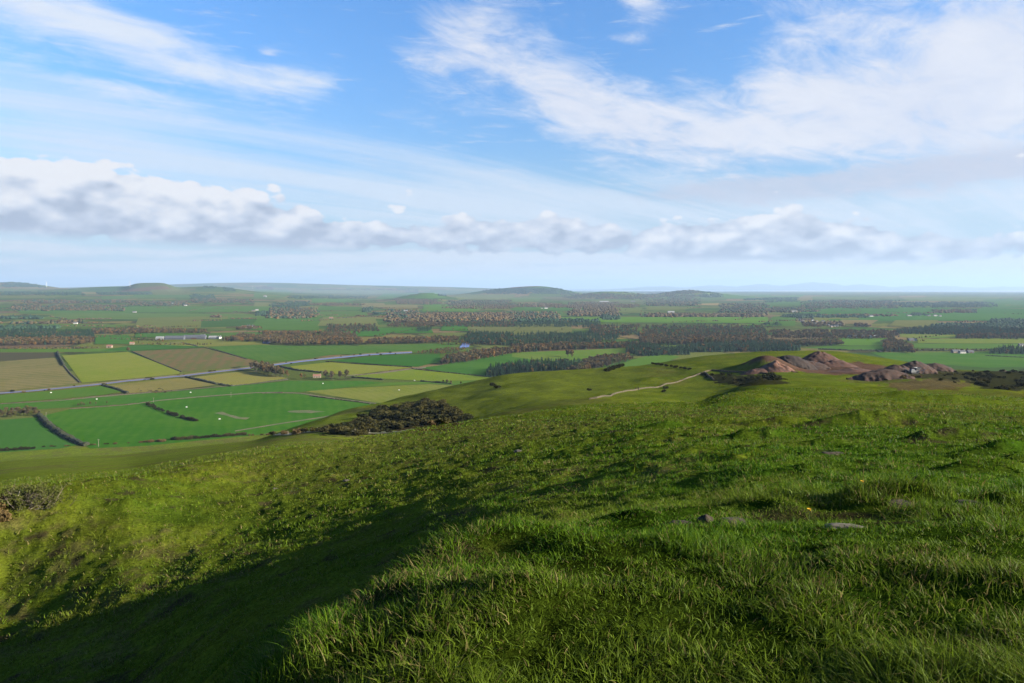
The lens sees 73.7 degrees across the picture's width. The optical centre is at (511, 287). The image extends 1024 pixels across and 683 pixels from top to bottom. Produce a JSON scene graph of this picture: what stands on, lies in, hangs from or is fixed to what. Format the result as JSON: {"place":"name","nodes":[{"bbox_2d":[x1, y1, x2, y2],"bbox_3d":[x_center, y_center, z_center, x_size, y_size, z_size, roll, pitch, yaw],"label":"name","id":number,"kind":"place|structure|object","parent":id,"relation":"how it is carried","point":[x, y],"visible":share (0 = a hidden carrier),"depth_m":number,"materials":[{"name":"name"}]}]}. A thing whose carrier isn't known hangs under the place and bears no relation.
{"place":"outdoors","nodes":[
{"label":"outdoors","id":0,"kind":"place"},
{"bbox_2d":[0,289,39,290],"bbox_3d":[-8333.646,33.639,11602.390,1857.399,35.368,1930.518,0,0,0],"label":"field","id":1,"kind":"structure","parent":0,"point":[19,290],"depth_m":11696.43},
{"bbox_2d":[0,352,56,360],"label":"field","id":2,"kind":"structure","parent":0,"point":[7,356],"depth_m":1715.20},
{"bbox_2d":[0,296,56,297],"bbox_3d":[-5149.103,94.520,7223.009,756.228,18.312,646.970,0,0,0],"label":"field","id":3,"kind":"structure","parent":0,"point":[28,296],"depth_m":7215.56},
{"bbox_2d":[0,417,77,451],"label":"field","id":4,"kind":"structure","parent":0,"point":[30,432],"depth_m":779.19,"materials":[{"name":"plant"}]},
{"bbox_2d":[0,358,78,390],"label":"field","id":5,"kind":"structure","parent":0,"point":[29,373],"depth_m":1338.51,"materials":[{"name":"plant"}]},
{"bbox_2d":[13,287,68,289],"bbox_3d":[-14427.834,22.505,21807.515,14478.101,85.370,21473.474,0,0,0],"label":"field","id":6,"kind":"structure","parent":0,"point":[17,288],"depth_m":12865.19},
{"bbox_2d":[17,310,89,313],"bbox_3d":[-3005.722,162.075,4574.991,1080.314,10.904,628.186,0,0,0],"label":"field","id":7,"kind":"structure","parent":0,"point":[47,312],"depth_m":4680.56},
{"bbox_2d":[0,349,111,351],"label":"field","id":8,"kind":"structure","parent":0,"point":[50,350],"depth_m":1852.33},
{"bbox_2d":[0,386,120,402],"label":"field","id":9,"kind":"structure","parent":0,"point":[67,393],"depth_m":1086.73,"materials":[{"name":"plant"}]},
{"bbox_2d":[37,324,124,326],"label":"field","id":10,"kind":"structure","parent":0,"point":[104,325],"depth_m":3066.92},
{"bbox_2d":[95,335,132,343],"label":"field","id":11,"kind":"structure","parent":0,"point":[108,340],"depth_m":2232.01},
{"bbox_2d":[101,296,130,298],"bbox_3d":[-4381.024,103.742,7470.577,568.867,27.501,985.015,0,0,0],"label":"field","id":12,"kind":"structure","parent":0,"point":[114,297],"depth_m":7523.09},
{"bbox_2d":[62,352,179,382],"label":"field","id":13,"kind":"structure","parent":0,"point":[104,366],"depth_m":1456.16,"materials":[{"name":"plant"}]},
{"bbox_2d":[101,345,202,350],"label":"field","id":14,"kind":"structure","parent":0,"point":[142,347],"depth_m":1945.35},
{"bbox_2d":[43,313,265,318],"bbox_3d":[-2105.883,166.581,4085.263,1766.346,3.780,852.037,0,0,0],"label":"field","id":15,"kind":"structure","parent":0,"point":[122,315],"depth_m":4166.20,"materials":[{"name":"plant"}]},
{"bbox_2d":[111,378,214,392],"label":"field","id":16,"kind":"structure","parent":0,"point":[170,384],"depth_m":1186.99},
{"bbox_2d":[129,295,199,297],"bbox_3d":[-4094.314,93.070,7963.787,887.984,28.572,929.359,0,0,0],"label":"field","id":17,"kind":"structure","parent":0,"point":[150,296],"depth_m":7948.16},
{"bbox_2d":[149,289,189,294],"bbox_3d":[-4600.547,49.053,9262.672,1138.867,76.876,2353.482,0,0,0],"label":"field","id":18,"kind":"structure","parent":0,"point":[170,292],"depth_m":9210.29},
{"bbox_2d":[135,332,208,336],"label":"field","id":19,"kind":"structure","parent":0,"point":[156,334],"depth_m":2472.46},
{"bbox_2d":[72,379,287,399],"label":"track","id":20,"kind":"structure","parent":0,"point":[173,390],"depth_m":1123.12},
{"bbox_2d":[134,316,227,328],"bbox_3d":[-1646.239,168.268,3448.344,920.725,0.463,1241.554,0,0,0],"label":"field","id":21,"kind":"structure","parent":0,"point":[160,322],"depth_m":3333.93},
{"bbox_2d":[90,306,284,312],"bbox_3d":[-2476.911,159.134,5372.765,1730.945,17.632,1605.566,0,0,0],"label":"field","id":22,"kind":"structure","parent":0,"point":[176,309],"depth_m":5146.64,"materials":[{"name":"plant"}]},
{"bbox_2d":[0,381,382,409],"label":"field","id":23,"kind":"structure","parent":0,"point":[293,386],"depth_m":1107.38,"materials":[{"name":"plant"}]},
{"bbox_2d":[134,348,254,371],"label":"field","id":24,"kind":"structure","parent":0,"point":[184,360],"depth_m":1619.01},
{"bbox_2d":[151,339,261,345],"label":"field","id":25,"kind":"structure","parent":0,"point":[217,342],"depth_m":2123.73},
{"bbox_2d":[44,393,370,448],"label":"field","id":26,"kind":"structure","parent":0,"point":[132,424],"depth_m":893.55,"materials":[{"name":"plant"}]},
{"bbox_2d":[201,319,256,327],"bbox_3d":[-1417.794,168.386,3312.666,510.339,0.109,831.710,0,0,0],"label":"field","id":27,"kind":"structure","parent":0,"point":[229,322],"depth_m":3332.87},
{"bbox_2d":[216,412,248,418],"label":"bare ground","id":28,"kind":"structure","parent":0,"point":[229,415],"depth_m":899.96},
{"bbox_2d":[207,332,262,337],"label":"field","id":29,"kind":"structure","parent":0,"point":[226,334],"depth_m":2525.90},
{"bbox_2d":[195,371,284,384],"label":"field","id":30,"kind":"structure","parent":0,"point":[242,377],"depth_m":1293.03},
{"bbox_2d":[129,392,375,404],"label":"track","id":31,"kind":"structure","parent":0,"point":[252,392],"depth_m":1066.16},
{"bbox_2d":[253,289,293,297],"bbox_3d":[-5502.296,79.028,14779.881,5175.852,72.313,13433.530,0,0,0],"label":"field","id":32,"kind":"structure","parent":0,"point":[265,293],"depth_m":11592.50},
{"bbox_2d":[235,416,326,430],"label":"track","id":33,"kind":"structure","parent":0,"point":[280,423],"depth_m":853.71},
{"bbox_2d":[248,317,319,329],"bbox_3d":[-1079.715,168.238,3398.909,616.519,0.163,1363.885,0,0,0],"label":"field","id":34,"kind":"structure","parent":0,"point":[281,324],"depth_m":3148.17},
{"bbox_2d":[287,410,324,412],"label":"bare ground","id":35,"kind":"structure","parent":0,"point":[303,411],"depth_m":936.39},
{"bbox_2d":[211,342,456,360],"bbox_3d":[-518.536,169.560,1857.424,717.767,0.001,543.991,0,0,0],"label":"field","id":36,"kind":"structure","parent":0,"point":[271,352],"depth_m":1852.06,"materials":[{"name":"plant"}]},
{"bbox_2d":[312,299,356,301],"bbox_3d":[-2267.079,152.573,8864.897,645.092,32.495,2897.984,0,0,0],"label":"field","id":37,"kind":"structure","parent":0,"point":[331,300],"depth_m":8450.50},
{"bbox_2d":[316,306,361,310],"bbox_3d":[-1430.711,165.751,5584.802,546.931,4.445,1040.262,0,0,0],"label":"field","id":38,"kind":"structure","parent":0,"point":[336,308],"depth_m":5565.11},
{"bbox_2d":[313,311,367,317],"bbox_3d":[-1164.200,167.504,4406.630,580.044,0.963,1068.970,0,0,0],"label":"field","id":39,"kind":"structure","parent":0,"point":[338,313],"depth_m":4483.29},
{"bbox_2d":[275,429,407,434],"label":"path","id":40,"kind":"structure","parent":0,"point":[368,432],"depth_m":302.94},
{"bbox_2d":[274,352,411,364],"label":"river","id":41,"kind":"structure","parent":0,"point":[342,357],"depth_m":1661.99,"materials":[{"name":"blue liquid"}]},
{"bbox_2d":[303,290,389,293],"bbox_3d":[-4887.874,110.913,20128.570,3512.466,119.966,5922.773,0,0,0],"label":"field","id":42,"kind":"structure","parent":0,"point":[351,291],"depth_m":21435.00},
{"bbox_2d":[318,316,378,326],"bbox_3d":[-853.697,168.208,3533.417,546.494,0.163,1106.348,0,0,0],"label":"field","id":43,"kind":"structure","parent":0,"point":[357,320],"depth_m":3429.43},
{"bbox_2d":[290,362,411,374],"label":"field","id":44,"kind":"structure","parent":0,"point":[336,367],"depth_m":1455.34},
{"bbox_2d":[340,331,387,335],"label":"field","id":45,"kind":"structure","parent":0,"point":[367,333],"depth_m":2524.55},
{"bbox_2d":[361,303,385,307],"bbox_3d":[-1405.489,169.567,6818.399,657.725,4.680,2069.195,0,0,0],"label":"field","id":46,"kind":"structure","parent":0,"point":[374,305],"depth_m":6665.79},
{"bbox_2d":[306,384,452,402],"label":"field","id":47,"kind":"structure","parent":0,"point":[380,394],"depth_m":1117.92,"materials":[{"name":"plant"}]},
{"bbox_2d":[333,354,439,366],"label":"field","id":48,"kind":"structure","parent":0,"point":[413,360],"depth_m":1595.70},
{"bbox_2d":[378,305,417,307],"bbox_3d":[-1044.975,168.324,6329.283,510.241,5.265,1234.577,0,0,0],"label":"field","id":49,"kind":"structure","parent":0,"point":[403,306],"depth_m":6242.97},
{"bbox_2d":[373,328,432,332],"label":"field","id":50,"kind":"structure","parent":0,"point":[392,330],"depth_m":2696.97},
{"bbox_2d":[348,381,471,387],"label":"field","id":51,"kind":"structure","parent":0,"point":[402,383],"depth_m":1211.28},
{"bbox_2d":[377,292,445,298],"bbox_3d":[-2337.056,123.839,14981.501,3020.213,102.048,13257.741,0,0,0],"label":"field","id":52,"kind":"structure","parent":0,"point":[410,296],"depth_m":8867.79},
{"bbox_2d":[357,369,489,380],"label":"field","id":53,"kind":"structure","parent":0,"point":[414,374],"depth_m":1307.27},
{"bbox_2d":[422,304,482,311],"bbox_3d":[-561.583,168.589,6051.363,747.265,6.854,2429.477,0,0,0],"label":"field","id":54,"kind":"structure","parent":0,"point":[435,307],"depth_m":5521.95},
{"bbox_2d":[440,325,469,330],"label":"field","id":55,"kind":"structure","parent":0,"point":[446,328],"depth_m":2829.65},
{"bbox_2d":[422,354,534,375],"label":"field","id":56,"kind":"structure","parent":0,"point":[478,366],"depth_m":1492.68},
{"bbox_2d":[453,294,515,299],"bbox_3d":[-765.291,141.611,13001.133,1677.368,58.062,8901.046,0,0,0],"label":"field","id":57,"kind":"structure","parent":0,"point":[484,296],"depth_m":11927.30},
{"bbox_2d":[467,326,507,332],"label":"field","id":58,"kind":"structure","parent":0,"point":[489,329],"depth_m":2829.14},
{"bbox_2d":[0,282,1023,682],"bbox_3d":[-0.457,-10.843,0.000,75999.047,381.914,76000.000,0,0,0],"label":"ground","id":59,"kind":"structure","parent":0,"point":[514,394],"depth_m":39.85,"materials":[{"name":"plant"}]},
{"bbox_2d":[0,509,12,522],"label":"bracken clump","id":60,"kind":"object","parent":59,"relation":"on","point":[5,515],"visible":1,"depth_m":45.43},
{"bbox_2d":[0,477,78,512],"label":"thorn bush","id":61,"kind":"object","parent":59,"relation":"on","point":[36,494],"visible":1,"depth_m":47.47,"materials":[{"name":"green plant"}]},
{"bbox_2d":[36,412,89,445],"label":"hedge","id":62,"kind":"object","parent":59,"relation":"on","point":[46,422],"visible":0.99,"depth_m":793.87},
{"bbox_2d":[0,390,171,403],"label":"hedge","id":63,"kind":"object","parent":59,"relation":"on","point":[81,398],"visible":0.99,"depth_m":1043.72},
{"bbox_2d":[70,401,149,408],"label":"hedge","id":64,"kind":"object","parent":59,"relation":"on","point":[106,406],"visible":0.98,"depth_m":977.27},
{"bbox_2d":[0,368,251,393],"bbox_3d":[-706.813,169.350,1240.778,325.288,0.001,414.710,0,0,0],"label":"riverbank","id":65,"kind":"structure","parent":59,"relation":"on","point":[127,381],"depth_m":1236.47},
{"bbox_2d":[0,366,252,392],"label":"road","id":66,"kind":"structure","parent":59,"relation":"on","point":[124,380],"depth_m":1249.47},
{"bbox_2d":[164,336,184,339],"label":"farm shed","id":67,"kind":"structure","parent":59,"relation":"on","point":[174,337],"depth_m":2250.27,"materials":[{"name":"metal"}]},
{"bbox_2d":[184,335,206,338],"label":"farm shed","id":68,"kind":"structure","parent":59,"relation":"on","point":[195,336],"depth_m":2268.63,"materials":[{"name":"metal"}]},
{"bbox_2d":[185,376,218,383],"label":"hedge","id":69,"kind":"object","parent":59,"relation":"on","point":[199,379],"visible":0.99,"depth_m":1246.30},
{"bbox_2d":[279,365,322,372],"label":"hedge","id":70,"kind":"object","parent":59,"relation":"on","point":[282,366],"visible":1,"depth_m":1400.59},
{"bbox_2d":[273,351,411,363],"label":"riverbank","id":71,"kind":"structure","parent":59,"relation":"on","point":[342,356],"depth_m":1687.25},
{"bbox_2d":[325,361,411,366],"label":"hedge","id":72,"kind":"object","parent":59,"relation":"on","point":[368,364],"visible":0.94,"depth_m":1504.89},
{"bbox_2d":[356,368,489,376],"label":"hedge","id":73,"kind":"object","parent":59,"relation":"on","point":[425,370],"visible":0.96,"depth_m":1368.76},
{"bbox_2d":[436,417,449,424],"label":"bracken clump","id":74,"kind":"object","parent":59,"relation":"on","point":[441,421],"visible":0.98,"depth_m":149.61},
{"bbox_2d":[0,286,1023,359],"bbox_3d":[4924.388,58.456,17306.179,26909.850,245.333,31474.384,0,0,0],"label":"brown woods","id":75,"kind":"object","parent":59,"relation":"on","point":[432,318],"visible":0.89,"depth_m":2669.01,"materials":[{"name":"plant"}]},
{"bbox_2d":[0,282,1023,367],"bbox_3d":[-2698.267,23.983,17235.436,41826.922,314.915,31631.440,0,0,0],"label":"evergreen woods","id":76,"kind":"object","parent":59,"relation":"on","point":[987,326],"visible":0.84,"depth_m":2974.38,"materials":[{"name":"plant"}]},
{"bbox_2d":[589,369,711,398],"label":"track","id":77,"kind":"structure","parent":59,"relation":"on","point":[600,396],"depth_m":398.00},
{"bbox_2d":[697,514,713,522],"bbox_3d":[1.712,2.050,6.026,0.142,0.104,0.136,0,0,27],"label":"stone","id":78,"kind":"object","parent":59,"relation":"on","point":[706,517],"visible":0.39,"depth_m":6.00,"materials":[{"name":"stone"}]},
{"bbox_2d":[719,517,745,524],"bbox_3d":[1.944,2.044,5.962,0.272,0.074,0.211,0,0,0],"label":"molehill","id":79,"kind":"object","parent":59,"relation":"on","point":[731,519],"visible":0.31,"depth_m":5.95,"materials":[{"name":"soil"}]},
{"bbox_2d":[740,368,767,374],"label":"spoil heap","id":80,"kind":"object","parent":59,"relation":"on","point":[754,371],"visible":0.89,"depth_m":448.43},
{"bbox_2d":[755,360,798,372],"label":"spoil heap","id":81,"kind":"object","parent":59,"relation":"on","point":[775,366],"visible":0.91,"depth_m":449.17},
{"bbox_2d":[777,355,816,369],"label":"spoil heap","id":82,"kind":"object","parent":59,"relation":"on","point":[797,361],"visible":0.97,"depth_m":473.03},
{"bbox_2d":[808,361,830,369],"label":"spoil heap","id":83,"kind":"object","parent":59,"relation":"on","point":[819,366],"visible":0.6,"depth_m":476.15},
{"bbox_2d":[802,351,838,361],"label":"spoil heap","id":84,"kind":"object","parent":59,"relation":"on","point":[818,356],"visible":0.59,"depth_m":529.21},
{"bbox_2d":[820,360,857,366],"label":"spoil heap","id":85,"kind":"object","parent":59,"relation":"on","point":[835,363],"visible":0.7,"depth_m":483.06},
{"bbox_2d":[823,523,863,528],"bbox_3d":[2.625,1.880,5.389,0.341,0.043,0.170,0,0,0],"label":"stone","id":86,"kind":"object","parent":59,"relation":"on","point":[840,524],"visible":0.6,"depth_m":5.36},
{"bbox_2d":[827,368,870,372],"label":"spoil heap","id":87,"kind":"object","parent":59,"relation":"on","point":[847,370],"visible":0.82,"depth_m":462.44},
{"bbox_2d":[818,348,883,350],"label":"hedge","id":88,"kind":"object","parent":59,"relation":"on","point":[850,350],"visible":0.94,"depth_m":1851.59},
{"bbox_2d":[846,369,914,380],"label":"spoil heap","id":89,"kind":"object","parent":59,"relation":"on","point":[880,375],"visible":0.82,"depth_m":391.77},
{"bbox_2d":[884,364,910,372],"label":"spoil heap","id":90,"kind":"object","parent":59,"relation":"on","point":[897,367],"visible":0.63,"depth_m":472.75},
{"bbox_2d":[884,499,914,507],"bbox_3d":[4.017,2.235,7.085,0.375,0.067,0.230,0,0,0],"label":"molehill","id":91,"kind":"object","parent":59,"relation":"on","point":[899,502],"visible":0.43,"depth_m":7.04,"materials":[{"name":"soil"}]},
{"bbox_2d":[902,367,924,373],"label":"screening machine","id":92,"kind":"object","parent":59,"relation":"on","point":[915,370],"visible":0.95,"depth_m":466.67,"materials":[{"name":"metal"}]},
{"bbox_2d":[902,360,937,373],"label":"spoil heap","id":93,"kind":"object","parent":59,"relation":"on","point":[923,366],"visible":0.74,"depth_m":477.84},
{"bbox_2d":[926,363,954,371],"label":"spoil heap","id":94,"kind":"object","parent":59,"relation":"on","point":[938,367],"visible":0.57,"depth_m":503.54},
{"bbox_2d":[0,0,1023,288],"label":"sky","id":95,"kind":"structure","parent":0,"point":[564,144],"materials":[{"name":"blue"}]},
{"bbox_2d":[508,298,541,301],"bbox_3d":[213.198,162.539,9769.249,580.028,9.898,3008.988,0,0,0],"label":"field","id":96,"kind":"structure","parent":0,"point":[524,299],"depth_m":9631.91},
{"bbox_2d":[504,324,571,335],"bbox_3d":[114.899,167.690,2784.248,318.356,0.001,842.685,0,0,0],"label":"field","id":97,"kind":"structure","parent":0,"point":[535,329],"depth_m":2758.50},
{"bbox_2d":[510,307,582,309],"bbox_3d":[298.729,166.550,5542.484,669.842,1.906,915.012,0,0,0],"label":"field","id":98,"kind":"structure","parent":0,"point":[535,308],"depth_m":5522.56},
{"bbox_2d":[544,297,600,298],"bbox_3d":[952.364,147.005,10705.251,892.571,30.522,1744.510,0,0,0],"label":"field","id":99,"kind":"structure","parent":0,"point":[566,298],"depth_m":10298.56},
{"bbox_2d":[512,348,635,361],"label":"field","id":100,"kind":"structure","parent":0,"point":[576,354],"depth_m":1739.43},
{"bbox_2d":[576,291,645,296],"bbox_3d":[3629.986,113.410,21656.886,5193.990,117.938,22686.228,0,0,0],"label":"field","id":101,"kind":"structure","parent":0,"point":[606,292],"depth_m":17439.64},
{"bbox_2d":[606,307,641,312],"bbox_3d":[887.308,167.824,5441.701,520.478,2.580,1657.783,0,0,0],"label":"field","id":102,"kind":"structure","parent":0,"point":[631,310],"depth_m":5074.17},
{"bbox_2d":[590,300,666,301],"bbox_3d":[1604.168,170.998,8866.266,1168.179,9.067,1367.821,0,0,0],"label":"field","id":103,"kind":"structure","parent":0,"point":[624,300],"depth_m":9249.81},
{"bbox_2d":[623,354,678,366],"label":"field","id":104,"kind":"structure","parent":0,"point":[646,360],"depth_m":1595.40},
{"bbox_2d":[561,317,767,322],"bbox_3d":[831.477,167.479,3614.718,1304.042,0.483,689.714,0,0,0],"label":"field","id":105,"kind":"structure","parent":0,"point":[692,319],"depth_m":3633.63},
{"bbox_2d":[644,306,692,309],"bbox_3d":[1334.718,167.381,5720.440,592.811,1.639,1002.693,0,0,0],"label":"field","id":106,"kind":"structure","parent":0,"point":[663,308],"depth_m":5559.00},
{"bbox_2d":[643,297,726,299],"bbox_3d":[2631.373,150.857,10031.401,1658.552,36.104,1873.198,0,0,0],"label":"field","id":107,"kind":"structure","parent":0,"point":[713,298],"depth_m":10413.63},
{"bbox_2d":[723,293,772,298],"bbox_3d":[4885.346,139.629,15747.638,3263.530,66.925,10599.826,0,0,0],"label":"field","id":108,"kind":"structure","parent":0,"point":[735,296],"depth_m":11556.04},
{"bbox_2d":[684,292,858,294],"bbox_3d":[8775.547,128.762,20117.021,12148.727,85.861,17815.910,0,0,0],"label":"field","id":109,"kind":"structure","parent":0,"point":[821,293],"depth_m":19834.90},
{"bbox_2d":[766,316,795,325],"bbox_3d":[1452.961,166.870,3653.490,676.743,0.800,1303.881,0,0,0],"label":"field","id":110,"kind":"structure","parent":0,"point":[786,323],"depth_m":3408.26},
{"bbox_2d":[563,289,1023,291],"bbox_3d":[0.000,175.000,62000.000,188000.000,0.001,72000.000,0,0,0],"label":"sea","id":111,"kind":"structure","parent":0,"point":[798,290],"depth_m":47796.57,"materials":[{"name":"blue liquid"}]},
{"bbox_2d":[766,300,832,305],"bbox_3d":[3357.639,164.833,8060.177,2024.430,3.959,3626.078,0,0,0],"label":"field","id":112,"kind":"structure","parent":0,"point":[786,303],"depth_m":7185.19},
{"bbox_2d":[600,282,1023,289],"bbox_3d":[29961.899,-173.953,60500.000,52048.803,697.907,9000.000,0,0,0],"label":"hills","id":113,"kind":"structure","parent":0,"point":[815,286],"depth_m":57857.02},
{"bbox_2d":[813,315,858,321],"bbox_3d":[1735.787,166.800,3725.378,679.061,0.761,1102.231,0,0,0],"label":"field","id":114,"kind":"structure","parent":0,"point":[819,318],"depth_m":3735.15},
{"bbox_2d":[771,291,903,291],"bbox_3d":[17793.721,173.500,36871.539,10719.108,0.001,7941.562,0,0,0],"label":"mudflat","id":115,"kind":"structure","parent":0,"point":[837,291],"depth_m":33845.77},
{"bbox_2d":[812,297,870,299],"bbox_3d":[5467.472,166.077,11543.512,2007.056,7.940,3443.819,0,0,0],"label":"field","id":116,"kind":"structure","parent":0,"point":[860,298],"depth_m":10771.10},
{"bbox_2d":[804,346,883,349],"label":"field","id":117,"kind":"structure","parent":0,"point":[857,347],"depth_m":1943.70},
{"bbox_2d":[840,320,877,323],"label":"field","id":118,"kind":"structure","parent":0,"point":[857,321],"depth_m":3405.12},
{"bbox_2d":[832,338,886,344],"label":"field","id":119,"kind":"structure","parent":0,"point":[863,341],"depth_m":2161.79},
{"bbox_2d":[889,320,937,327],"bbox_3d":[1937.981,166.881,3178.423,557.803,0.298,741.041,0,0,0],"label":"field","id":120,"kind":"structure","parent":0,"point":[907,323],"depth_m":3211.61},
{"bbox_2d":[815,306,1023,320],"bbox_3d":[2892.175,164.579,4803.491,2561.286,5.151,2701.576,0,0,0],"label":"field","id":121,"kind":"structure","parent":0,"point":[900,316],"depth_m":4816.35,"materials":[{"name":"plant"}]},
{"bbox_2d":[900,333,956,337],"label":"field","id":122,"kind":"structure","parent":0,"point":[924,335],"depth_m":2434.63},
{"bbox_2d":[844,293,1023,295],"bbox_3d":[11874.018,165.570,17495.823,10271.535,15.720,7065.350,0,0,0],"label":"field","id":123,"kind":"structure","parent":0,"point":[938,294],"depth_m":17422.38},
{"bbox_2d":[871,352,1023,367],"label":"field","id":124,"kind":"structure","parent":0,"point":[977,359],"depth_m":1640.12,"materials":[{"name":"plant"}]},
{"bbox_2d":[901,297,999,300],"bbox_3d":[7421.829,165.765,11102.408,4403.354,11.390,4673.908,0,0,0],"label":"field","id":125,"kind":"structure","parent":0,"point":[946,299],"depth_m":10496.99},
{"bbox_2d":[913,344,1019,348],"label":"field","id":126,"kind":"structure","parent":0,"point":[972,346],"depth_m":1976.65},
{"bbox_2d":[911,313,1023,319],"bbox_3d":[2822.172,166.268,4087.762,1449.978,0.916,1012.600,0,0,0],"label":"field","id":127,"kind":"structure","parent":0,"point":[968,316],"depth_m":3985.70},
{"bbox_2d":[917,338,1023,342],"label":"field","id":128,"kind":"structure","parent":0,"point":[986,340],"depth_m":2202.66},
{"bbox_2d":[982,298,1023,308],"bbox_3d":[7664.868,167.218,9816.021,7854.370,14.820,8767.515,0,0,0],"label":"field","id":129,"kind":"structure","parent":0,"point":[1007,303],"depth_m":7551.55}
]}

